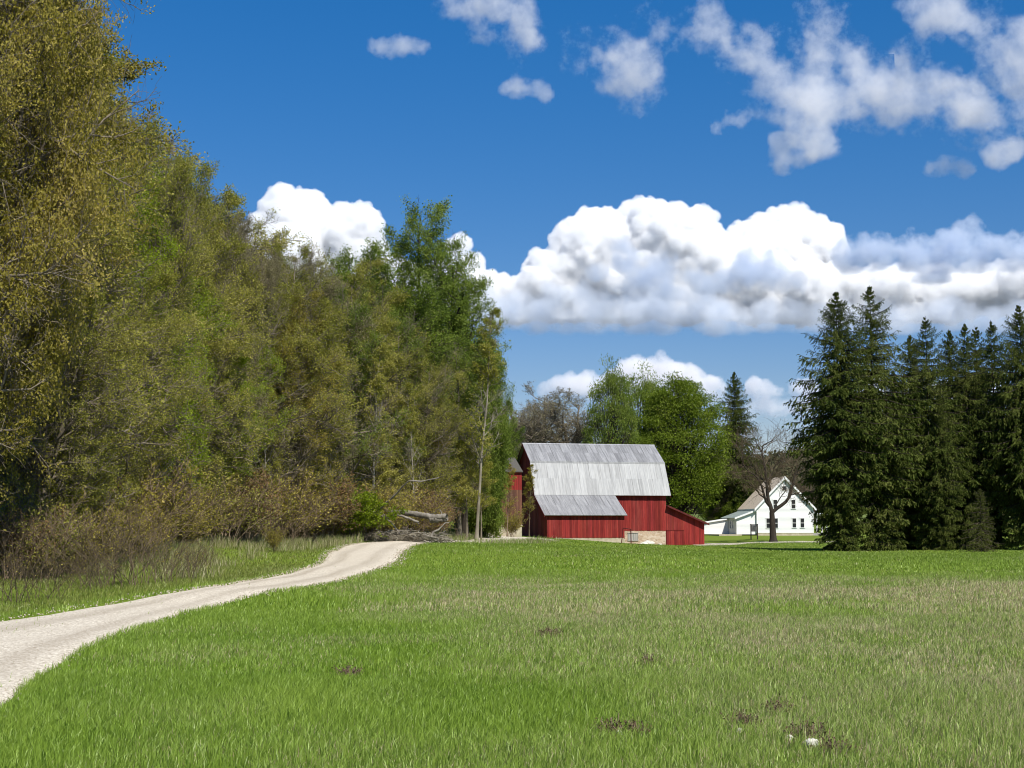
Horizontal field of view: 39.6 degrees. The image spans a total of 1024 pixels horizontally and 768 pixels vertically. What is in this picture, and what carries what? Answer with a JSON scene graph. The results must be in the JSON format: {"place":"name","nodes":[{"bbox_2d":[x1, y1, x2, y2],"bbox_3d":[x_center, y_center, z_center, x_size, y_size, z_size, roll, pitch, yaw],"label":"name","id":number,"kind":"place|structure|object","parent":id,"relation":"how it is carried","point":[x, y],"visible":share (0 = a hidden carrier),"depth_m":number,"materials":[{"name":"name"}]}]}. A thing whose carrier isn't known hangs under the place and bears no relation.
{"place":"outdoors","nodes":[
{"label":"outdoors","id":0,"kind":"place"},
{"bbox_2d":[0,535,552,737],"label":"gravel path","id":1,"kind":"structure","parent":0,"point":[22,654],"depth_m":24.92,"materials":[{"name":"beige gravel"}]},
{"bbox_2d":[0,463,1023,767],"bbox_3d":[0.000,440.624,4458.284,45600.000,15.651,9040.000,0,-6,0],"label":"ground","id":2,"kind":"structure","parent":0,"point":[706,539],"depth_m":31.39,"materials":[{"name":"green plant"}]},
{"bbox_2d":[0,509,57,579],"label":"shrub","id":3,"kind":"object","parent":2,"relation":"on","point":[50,535],"visible":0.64,"depth_m":35.16,"materials":[{"name":"plant"}]},
{"bbox_2d":[0,537,69,601],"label":"brush","id":4,"kind":"object","parent":2,"relation":"on","point":[18,573],"visible":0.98,"depth_m":28.55,"materials":[{"name":"brown plant"}]},
{"bbox_2d":[0,506,75,579],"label":"shrub","id":5,"kind":"object","parent":2,"relation":"on","point":[14,529],"visible":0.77,"depth_m":35.50,"materials":[{"name":"brown plant"}]},
{"bbox_2d":[1,548,90,598],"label":"brush","id":6,"kind":"object","parent":2,"relation":"on","point":[55,584],"visible":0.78,"depth_m":29.64,"materials":[{"name":"brown plant"}]},
{"bbox_2d":[0,496,95,578],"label":"shrub","id":7,"kind":"object","parent":2,"relation":"on","point":[73,531],"visible":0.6,"depth_m":36.18,"materials":[{"name":"brown plant"}]},
{"bbox_2d":[0,485,99,575],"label":"shrub","id":8,"kind":"object","parent":2,"relation":"on","point":[2,508],"visible":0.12,"depth_m":37.71,"materials":[{"name":"plant"}]},
{"bbox_2d":[0,0,136,499],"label":"maple tree","id":9,"kind":"object","parent":2,"relation":"on","point":[17,281],"visible":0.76,"depth_m":32.77,"materials":[{"name":"green plant"}]},
{"bbox_2d":[15,497,123,574],"bbox_3d":[-12.301,4.198,38.921,4.002,2.201,2.588,-4,-7,36],"label":"shrub","id":10,"kind":"object","parent":2,"relation":"on","point":[102,529],"visible":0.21,"depth_m":38.70,"materials":[{"name":"plant"}]},
{"bbox_2d":[0,260,156,570],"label":"woodland tree","id":11,"kind":"object","parent":2,"relation":"on","point":[89,471],"visible":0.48,"depth_m":40.86,"materials":[{"name":"green plant"}]},
{"bbox_2d":[0,0,165,514],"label":"maple tree","id":12,"kind":"object","parent":2,"relation":"on","point":[81,188],"visible":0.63,"depth_m":34.33,"materials":[{"name":"green plant"}]},
{"bbox_2d":[6,0,171,510],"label":"maple tree","id":13,"kind":"object","parent":2,"relation":"on","point":[128,252],"visible":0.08,"depth_m":45.72,"materials":[{"name":"green plant"}]},
{"bbox_2d":[0,0,180,566],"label":"maple tree","id":14,"kind":"object","parent":2,"relation":"on","point":[112,241],"visible":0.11,"depth_m":42.80,"materials":[{"name":"green plant"}]},
{"bbox_2d":[30,503,171,588],"bbox_3d":[-10.035,3.851,33.990,2.871,2.103,3.500,-2,-6,21],"label":"brush","id":15,"kind":"object","parent":2,"relation":"on","point":[122,545],"visible":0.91,"depth_m":33.70,"materials":[{"name":"brown plant"}]},
{"bbox_2d":[32,220,181,517],"bbox_3d":[-13.629,0.111,46.521,5.463,11.283,6.166,1,-6,-10],"label":"woodland tree","id":16,"kind":"object","parent":2,"relation":"on","point":[148,414],"visible":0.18,"depth_m":47.00,"materials":[{"name":"green plant"}]},
{"bbox_2d":[65,493,159,563],"bbox_3d":[-13.200,4.523,44.272,4.353,2.394,2.814,-1,-6,10],"label":"shrub","id":17,"kind":"object","parent":2,"relation":"on","point":[133,520],"visible":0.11,"depth_m":44.52,"materials":[{"name":"plant"}]},
{"bbox_2d":[25,22,207,460],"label":"background tree","id":18,"kind":"object","parent":2,"relation":"on","point":[136,64],"visible":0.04,"depth_m":70.82,"materials":[{"name":"green plant"}]},
{"bbox_2d":[87,499,175,559],"bbox_3d":[-12.701,4.763,46.467,4.034,2.218,2.608,4,-7,-35],"label":"shrub","id":19,"kind":"object","parent":2,"relation":"on","point":[146,521],"visible":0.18,"depth_m":47.07,"materials":[{"name":"plant"}]},
{"bbox_2d":[68,515,195,586],"bbox_3d":[-9.592,4.135,35.287,3.043,1.829,2.497,4,-7,-35],"label":"brush","id":20,"kind":"object","parent":2,"relation":"on","point":[142,559],"visible":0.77,"depth_m":34.84,"materials":[{"name":"brown plant"}]},
{"bbox_2d":[101,468,181,554],"bbox_3d":[-13.483,4.524,49.763,3.704,3.150,5.728,-1,-6,8],"label":"shrub","id":21,"kind":"object","parent":2,"relation":"on","point":[140,499],"visible":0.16,"depth_m":48.74,"materials":[{"name":"plant"}]},
{"bbox_2d":[67,230,217,552],"bbox_3d":[-14.243,0.275,50.625,5.709,11.660,6.980,-4,-7,33],"label":"woodland tree","id":22,"kind":"object","parent":2,"relation":"on","point":[143,452],"visible":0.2,"depth_m":51.05,"materials":[{"name":"green plant"}]},
{"bbox_2d":[98,449,203,550],"bbox_3d":[-13.971,4.257,50.804,7.111,3.910,4.597,-5,-7,39],"label":"shrub","id":23,"kind":"object","parent":2,"relation":"on","point":[173,492],"visible":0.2,"depth_m":50.36,"materials":[{"name":"plant"}]},
{"bbox_2d":[90,161,215,494],"bbox_3d":[-14.797,-1.087,51.950,7.677,14.751,6.802,0,-6,0],"label":"green tree","id":24,"kind":"object","parent":2,"relation":"on","point":[169,248],"visible":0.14,"depth_m":52.62,"materials":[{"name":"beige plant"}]},
{"bbox_2d":[119,242,205,489],"bbox_3d":[-15.380,0.378,54.909,6.022,12.438,6.797,3,-7,-28],"label":"woodland tree","id":25,"kind":"object","parent":2,"relation":"on","point":[181,405],"visible":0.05,"depth_m":55.04,"materials":[{"name":"green plant"}]},
{"bbox_2d":[126,531,203,583],"bbox_3d":[-8.810,4.556,37.283,2.434,1.463,1.997,-2,-6,16],"label":"brush","id":26,"kind":"object","parent":2,"relation":"on","point":[164,560],"visible":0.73,"depth_m":36.80,"materials":[{"name":"brown plant"}]},
{"bbox_2d":[122,291,213,502],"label":"woodland tree","id":27,"kind":"object","parent":2,"relation":"on","point":[202,402],"visible":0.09,"depth_m":57.44,"materials":[{"name":"green plant"}]},
{"bbox_2d":[119,199,224,501],"bbox_3d":[-14.941,-0.464,57.513,6.138,14.626,7.505,0,-6,-3],"label":"green tree","id":28,"kind":"object","parent":2,"relation":"on","point":[198,304],"visible":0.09,"depth_m":56.99,"materials":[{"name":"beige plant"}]},
{"bbox_2d":[120,111,228,496],"bbox_3d":[-14.507,-2.425,57.954,5.335,18.604,4.214,-4,-7,36],"label":"olive tree","id":29,"kind":"object","parent":2,"relation":"on","point":[180,170],"visible":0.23,"depth_m":57.64,"materials":[{"name":"green plant"}]},
{"bbox_2d":[134,139,214,541],"bbox_3d":[-15.091,-1.951,62.358,4.060,17.923,5.140,2,-6,-19],"label":"olive tree","id":30,"kind":"object","parent":2,"relation":"on","point":[204,251],"visible":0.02,"depth_m":62.94,"materials":[{"name":"green plant"}]},
{"bbox_2d":[152,480,229,551],"bbox_3d":[-13.366,5.256,56.182,3.501,2.889,3.585,-4,-7,32],"label":"shrub","id":31,"kind":"object","parent":2,"relation":"on","point":[201,522],"visible":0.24,"depth_m":56.02,"materials":[{"name":"plant"}]},
{"bbox_2d":[152,257,237,499],"bbox_3d":[-15.284,0.207,59.938,6.468,13.210,7.908,-2,-6,20],"label":"woodland tree","id":32,"kind":"object","parent":2,"relation":"on","point":[226,323],"visible":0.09,"depth_m":60.66,"materials":[{"name":"green plant"}]},
{"bbox_2d":[181,457,241,523],"bbox_3d":[-14.565,4.972,62.426,4.628,3.819,4.739,3,-6,-26],"label":"shrub","id":33,"kind":"object","parent":2,"relation":"on","point":[213,483],"visible":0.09,"depth_m":62.30,"materials":[{"name":"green plant"}]},
{"bbox_2d":[185,284,252,493],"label":"woodland tree","id":34,"kind":"object","parent":2,"relation":"on","point":[219,343],"visible":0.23,"depth_m":63.32,"materials":[{"name":"green plant"}]},
{"bbox_2d":[179,188,277,491],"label":"olive tree","id":35,"kind":"object","parent":2,"relation":"on","point":[227,247],"visible":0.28,"depth_m":66.31,"materials":[{"name":"green plant"}]},
{"bbox_2d":[151,158,306,290],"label":"background tree","id":36,"kind":"object","parent":2,"relation":"on","point":[259,228],"visible":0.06,"depth_m":97.34,"materials":[{"name":"green plant"}]},
{"bbox_2d":[191,241,272,480],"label":"woodland tree","id":37,"kind":"object","parent":2,"relation":"on","point":[217,462],"visible":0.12,"depth_m":64.29,"materials":[{"name":"green plant"}]},
{"bbox_2d":[197,334,275,502],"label":"woodland tree","id":38,"kind":"object","parent":2,"relation":"on","point":[243,361],"visible":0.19,"depth_m":65.87,"materials":[{"name":"green plant"}]},
{"bbox_2d":[202,275,278,491],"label":"woodland tree","id":39,"kind":"object","parent":2,"relation":"on","point":[231,363],"visible":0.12,"depth_m":67.50,"materials":[{"name":"green plant"}]},
{"bbox_2d":[209,474,282,541],"bbox_3d":[-13.430,5.697,65.010,5.911,3.250,3.821,1,-6,-7],"label":"shrub","id":40,"kind":"object","parent":2,"relation":"on","point":[244,515],"visible":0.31,"depth_m":64.68,"materials":[{"name":"brown plant"}]},
{"bbox_2d":[207,233,286,484],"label":"woodland tree","id":41,"kind":"object","parent":2,"relation":"on","point":[249,275],"visible":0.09,"depth_m":72.44,"materials":[{"name":"green plant"}]},
{"bbox_2d":[214,205,291,479],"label":"budding tree","id":42,"kind":"object","parent":2,"relation":"on","point":[274,269],"visible":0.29,"depth_m":72.41,"materials":[{"name":"green plant"}]},
{"bbox_2d":[220,466,287,541],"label":"shrub","id":43,"kind":"object","parent":2,"relation":"on","point":[261,484],"visible":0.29,"depth_m":66.54,"materials":[{"name":"brown plant"}]},
{"bbox_2d":[214,475,297,544],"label":"shrub","id":44,"kind":"object","parent":2,"relation":"on","point":[265,512],"visible":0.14,"depth_m":66.58,"materials":[{"name":"brown plant"}]},
{"bbox_2d":[252,379,283,536],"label":"pale trunk tree","id":45,"kind":"object","parent":2,"relation":"on","point":[276,462],"visible":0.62,"depth_m":72.15,"materials":[{"name":"green plant"}]},
{"bbox_2d":[237,296,299,534],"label":"woodland tree","id":46,"kind":"object","parent":2,"relation":"on","point":[279,370],"visible":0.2,"depth_m":72.19,"materials":[{"name":"green plant"}]},
{"bbox_2d":[242,261,334,534],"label":"woodland tree","id":47,"kind":"object","parent":2,"relation":"on","point":[295,421],"visible":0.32,"depth_m":75.08,"materials":[{"name":"green plant"}]},
{"bbox_2d":[256,465,332,537],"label":"shrub","id":48,"kind":"object","parent":2,"relation":"on","point":[296,492],"visible":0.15,"depth_m":73.12,"materials":[{"name":"plant"}]},
{"bbox_2d":[26,529,563,579],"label":"tall grass","id":49,"kind":"structure","parent":2,"relation":"on","point":[297,543],"depth_m":61.51,"materials":[{"name":"green plant"}]},
{"bbox_2d":[252,286,351,538],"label":"woodland tree","id":50,"kind":"object","parent":2,"relation":"on","point":[314,444],"visible":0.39,"depth_m":76.42,"materials":[{"name":"green plant"}]},
{"bbox_2d":[259,236,357,537],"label":"olive tree","id":51,"kind":"object","parent":2,"relation":"on","point":[314,356],"visible":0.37,"depth_m":77.92,"materials":[{"name":"green plant"}]},
{"bbox_2d":[269,291,363,538],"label":"woodland tree","id":52,"kind":"object","parent":2,"relation":"on","point":[352,368],"visible":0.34,"depth_m":79.77,"materials":[{"name":"green plant"}]},
{"bbox_2d":[282,466,352,540],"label":"shrub","id":53,"kind":"object","parent":2,"relation":"on","point":[313,502],"visible":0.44,"depth_m":74.81,"materials":[{"name":"plant"}]},
{"bbox_2d":[260,242,378,481],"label":"budding tree","id":54,"kind":"object","parent":2,"relation":"on","point":[330,290],"visible":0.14,"depth_m":84.03,"materials":[{"name":"green plant"}]},
{"bbox_2d":[285,472,368,542],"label":"shrub","id":55,"kind":"object","parent":2,"relation":"on","point":[350,504],"visible":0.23,"depth_m":77.43,"materials":[{"name":"brown plant"}]},
{"bbox_2d":[315,311,355,536],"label":"pale trunk tree","id":56,"kind":"object","parent":2,"relation":"on","point":[343,349],"visible":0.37,"depth_m":80.48,"materials":[{"name":"green plant"}]},
{"bbox_2d":[302,280,413,537],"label":"woodland tree","id":57,"kind":"object","parent":2,"relation":"on","point":[341,295],"visible":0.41,"depth_m":84.13,"materials":[{"name":"green plant"}]},
{"bbox_2d":[300,254,431,481],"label":"woodland tree","id":58,"kind":"object","parent":2,"relation":"on","point":[398,298],"visible":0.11,"depth_m":97.44,"materials":[{"name":"green plant"}]},
{"bbox_2d":[334,484,408,540],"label":"green bush","id":59,"kind":"object","parent":2,"relation":"on","point":[366,515],"visible":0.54,"depth_m":79.29,"materials":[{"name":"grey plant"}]},
{"bbox_2d":[355,323,397,526],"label":"pale trunk tree","id":60,"kind":"object","parent":2,"relation":"on","point":[376,388],"visible":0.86,"depth_m":84.49,"materials":[{"name":"green plant"}]},
{"bbox_2d":[331,298,427,490],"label":"woodland tree","id":61,"kind":"object","parent":2,"relation":"on","point":[393,357],"visible":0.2,"depth_m":91.99,"materials":[{"name":"green plant"}]},
{"bbox_2d":[354,390,406,495],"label":"sapling","id":62,"kind":"object","parent":2,"relation":"on","point":[387,474],"visible":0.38,"depth_m":89.90,"materials":[{"name":"green plant"}]},
{"bbox_2d":[346,479,427,532],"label":"shrub","id":63,"kind":"object","parent":2,"relation":"on","point":[388,491],"visible":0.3,"depth_m":83.31,"materials":[{"name":"plant"}]},
{"bbox_2d":[332,237,469,431],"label":"green tree","id":64,"kind":"object","parent":2,"relation":"on","point":[420,306],"visible":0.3,"depth_m":99.48,"materials":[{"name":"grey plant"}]},
{"bbox_2d":[347,528,454,542],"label":"brush pile","id":65,"kind":"object","parent":2,"relation":"on","point":[394,534],"visible":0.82,"depth_m":80.77,"materials":[{"name":"grey plant"}]},
{"bbox_2d":[356,195,453,381],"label":"tall tree","id":66,"kind":"object","parent":2,"relation":"on","point":[406,246],"visible":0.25,"depth_m":119.87,"materials":[{"name":"green plant"}]},
{"bbox_2d":[362,309,453,494],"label":"woodland tree","id":67,"kind":"object","parent":2,"relation":"on","point":[411,342],"visible":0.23,"depth_m":95.97,"materials":[{"name":"green plant"}]},
{"bbox_2d":[396,382,426,531],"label":"pale trunk tree","id":68,"kind":"object","parent":2,"relation":"on","point":[411,428],"visible":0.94,"depth_m":91.38,"materials":[{"name":"green plant"}]},
{"bbox_2d":[373,477,449,537],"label":"fallen tree","id":69,"kind":"object","parent":2,"relation":"on","point":[435,518],"visible":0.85,"depth_m":81.15,"materials":[{"name":"grey wood"}]},
{"bbox_2d":[384,483,456,535],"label":"shrub","id":70,"kind":"object","parent":2,"relation":"on","point":[423,520],"visible":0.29,"depth_m":89.12,"materials":[{"name":"plant"}]},
{"bbox_2d":[389,341,473,510],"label":"woodland tree","id":71,"kind":"object","parent":2,"relation":"on","point":[438,375],"visible":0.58,"depth_m":96.56,"materials":[{"name":"green plant"}]},
{"bbox_2d":[401,212,502,530],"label":"tall tree","id":72,"kind":"object","parent":2,"relation":"on","point":[447,290],"visible":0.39,"depth_m":114.33,"materials":[{"name":"green plant"}]},
{"bbox_2d":[430,336,501,535],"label":"green tree","id":73,"kind":"object","parent":2,"relation":"on","point":[463,356],"visible":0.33,"depth_m":103.55,"materials":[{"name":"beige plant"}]},
{"bbox_2d":[447,423,488,537],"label":"sapling","id":74,"kind":"object","parent":2,"relation":"on","point":[466,496],"visible":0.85,"depth_m":99.54,"materials":[{"name":"green plant"}]},
{"bbox_2d":[427,265,511,534],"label":"green tree","id":75,"kind":"object","parent":2,"relation":"on","point":[470,333],"visible":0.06,"depth_m":120.31,"materials":[{"name":"green plant"}]},
{"bbox_2d":[464,442,497,539],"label":"sapling","id":76,"kind":"object","parent":2,"relation":"on","point":[483,502],"visible":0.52,"depth_m":103.62,"materials":[{"name":"green plant"}]},
{"bbox_2d":[446,328,516,537],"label":"green tree","id":77,"kind":"object","parent":2,"relation":"on","point":[492,516],"visible":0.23,"depth_m":120.73,"materials":[{"name":"green plant"}]},
{"bbox_2d":[457,305,508,540],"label":"pale trunk tree","id":78,"kind":"object","parent":2,"relation":"on","point":[491,370],"visible":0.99,"depth_m":99.09,"materials":[{"name":"green plant"}]},
{"bbox_2d":[486,458,522,536],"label":"shed","id":79,"kind":"structure","parent":2,"relation":"on","point":[516,489],"depth_m":157.48,"materials":[{"name":"paint"}]},
{"bbox_2d":[501,380,587,459],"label":"bare tree","id":80,"kind":"object","parent":2,"relation":"on","point":[532,419],"visible":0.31,"depth_m":193.63,"materials":[{"name":"beige plant"}]},
{"bbox_2d":[511,388,626,457],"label":"bare tree","id":81,"kind":"object","parent":2,"relation":"on","point":[578,430],"visible":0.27,"depth_m":196.41,"materials":[{"name":"beige plant"}]},
{"bbox_2d":[581,353,641,443],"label":"green tree","id":82,"kind":"object","parent":2,"relation":"on","point":[615,415],"visible":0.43,"depth_m":189.67,"materials":[{"name":"green plant"}]},
{"bbox_2d":[517,443,708,544],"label":"barn","id":83,"kind":"structure","parent":2,"relation":"on","point":[602,492],"depth_m":167.70,"materials":[{"name":"paint"}]},
{"bbox_2d":[617,359,671,498],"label":"green tree","id":84,"kind":"object","parent":2,"relation":"on","point":[647,385],"visible":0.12,"depth_m":222.24,"materials":[{"name":"green plant"}]},
{"bbox_2d":[635,370,735,517],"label":"round maple","id":85,"kind":"object","parent":2,"relation":"on","point":[691,471],"visible":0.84,"depth_m":212.80,"materials":[{"name":"green plant"}]},
{"bbox_2d":[693,465,753,520],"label":"green tree","id":86,"kind":"object","parent":2,"relation":"on","point":[711,516],"visible":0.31,"depth_m":224.55,"materials":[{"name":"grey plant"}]},
{"bbox_2d":[708,372,771,518],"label":"spruce tree","id":87,"kind":"object","parent":2,"relation":"on","point":[734,411],"visible":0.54,"depth_m":225.24,"materials":[{"name":"green plant"}]},
{"bbox_2d":[704,476,826,535],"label":"farmhouse","id":88,"kind":"object","parent":2,"relation":"on","point":[792,520],"visible":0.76,"depth_m":204.56,"materials":[{"name":"paint"}]},
{"bbox_2d":[713,415,819,541],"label":"bare tree","id":89,"kind":"object","parent":2,"relation":"on","point":[773,536],"visible":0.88,"depth_m":170.44,"materials":[{"name":"brown plant"}]},
{"bbox_2d":[782,292,896,551],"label":"spruce tree","id":90,"kind":"object","parent":2,"relation":"on","point":[837,491],"visible":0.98,"depth_m":103.34,"materials":[{"name":"green plant"}]},
{"bbox_2d":[804,286,933,550],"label":"spruce tree","id":91,"kind":"object","parent":2,"relation":"on","point":[882,515],"visible":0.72,"depth_m":104.99,"materials":[{"name":"green plant"}]},
{"bbox_2d":[871,371,918,549],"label":"spruce tree","id":92,"kind":"object","parent":2,"relation":"on","point":[905,509],"visible":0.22,"depth_m":109.92,"materials":[{"name":"green plant"}]},
{"bbox_2d":[883,335,943,549],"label":"spruce tree","id":93,"kind":"object","parent":2,"relation":"on","point":[909,355],"visible":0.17,"depth_m":112.25,"materials":[{"name":"green plant"}]},
{"bbox_2d":[890,316,971,549],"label":"spruce tree","id":94,"kind":"object","parent":2,"relation":"on","point":[927,375],"visible":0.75,"depth_m":107.60,"materials":[{"name":"green plant"}]},
{"bbox_2d":[914,395,967,550],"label":"spruce tree","id":95,"kind":"object","parent":2,"relation":"on","point":[941,529],"visible":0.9,"depth_m":106.25,"materials":[{"name":"green plant"}]},
{"bbox_2d":[930,330,983,548],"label":"spruce tree","id":96,"kind":"object","parent":2,"relation":"on","point":[950,355],"visible":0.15,"depth_m":114.52,"materials":[{"name":"green plant"}]},
{"bbox_2d":[935,324,1009,549],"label":"spruce tree","id":97,"kind":"object","parent":2,"relation":"on","point":[976,478],"visible":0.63,"depth_m":109.46,"materials":[{"name":"green plant"}]},
{"bbox_2d":[960,489,1003,551],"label":"young spruce","id":98,"kind":"object","parent":2,"relation":"on","point":[982,533],"visible":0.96,"depth_m":100.42,"materials":[{"name":"green plant"}]},
{"bbox_2d":[964,320,1017,549],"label":"spruce tree","id":99,"kind":"object","parent":2,"relation":"on","point":[999,535],"visible":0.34,"depth_m":112.17,"materials":[{"name":"green plant"}]},
{"bbox_2d":[971,305,1023,549],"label":"spruce tree","id":100,"kind":"object","parent":2,"relation":"on","point":[1010,429],"visible":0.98,"depth_m":107.74,"materials":[{"name":"green plant"}]},
{"bbox_2d":[82,0,1023,456],"label":"sky","id":101,"kind":"structure","parent":0,"point":[685,186],"materials":[{"name":"blue"}]},
{"bbox_3d":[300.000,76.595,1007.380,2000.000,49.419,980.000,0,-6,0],"label":"hill","id":102,"kind":"structure","parent":0,"visible":0},
{"bbox_2d":[670,446,1001,513],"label":"distant woods","id":103,"kind":"object","parent":102,"relation":"on","point":[787,472],"visible":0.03,"depth_m":724.32,"materials":[{"name":"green plant"}]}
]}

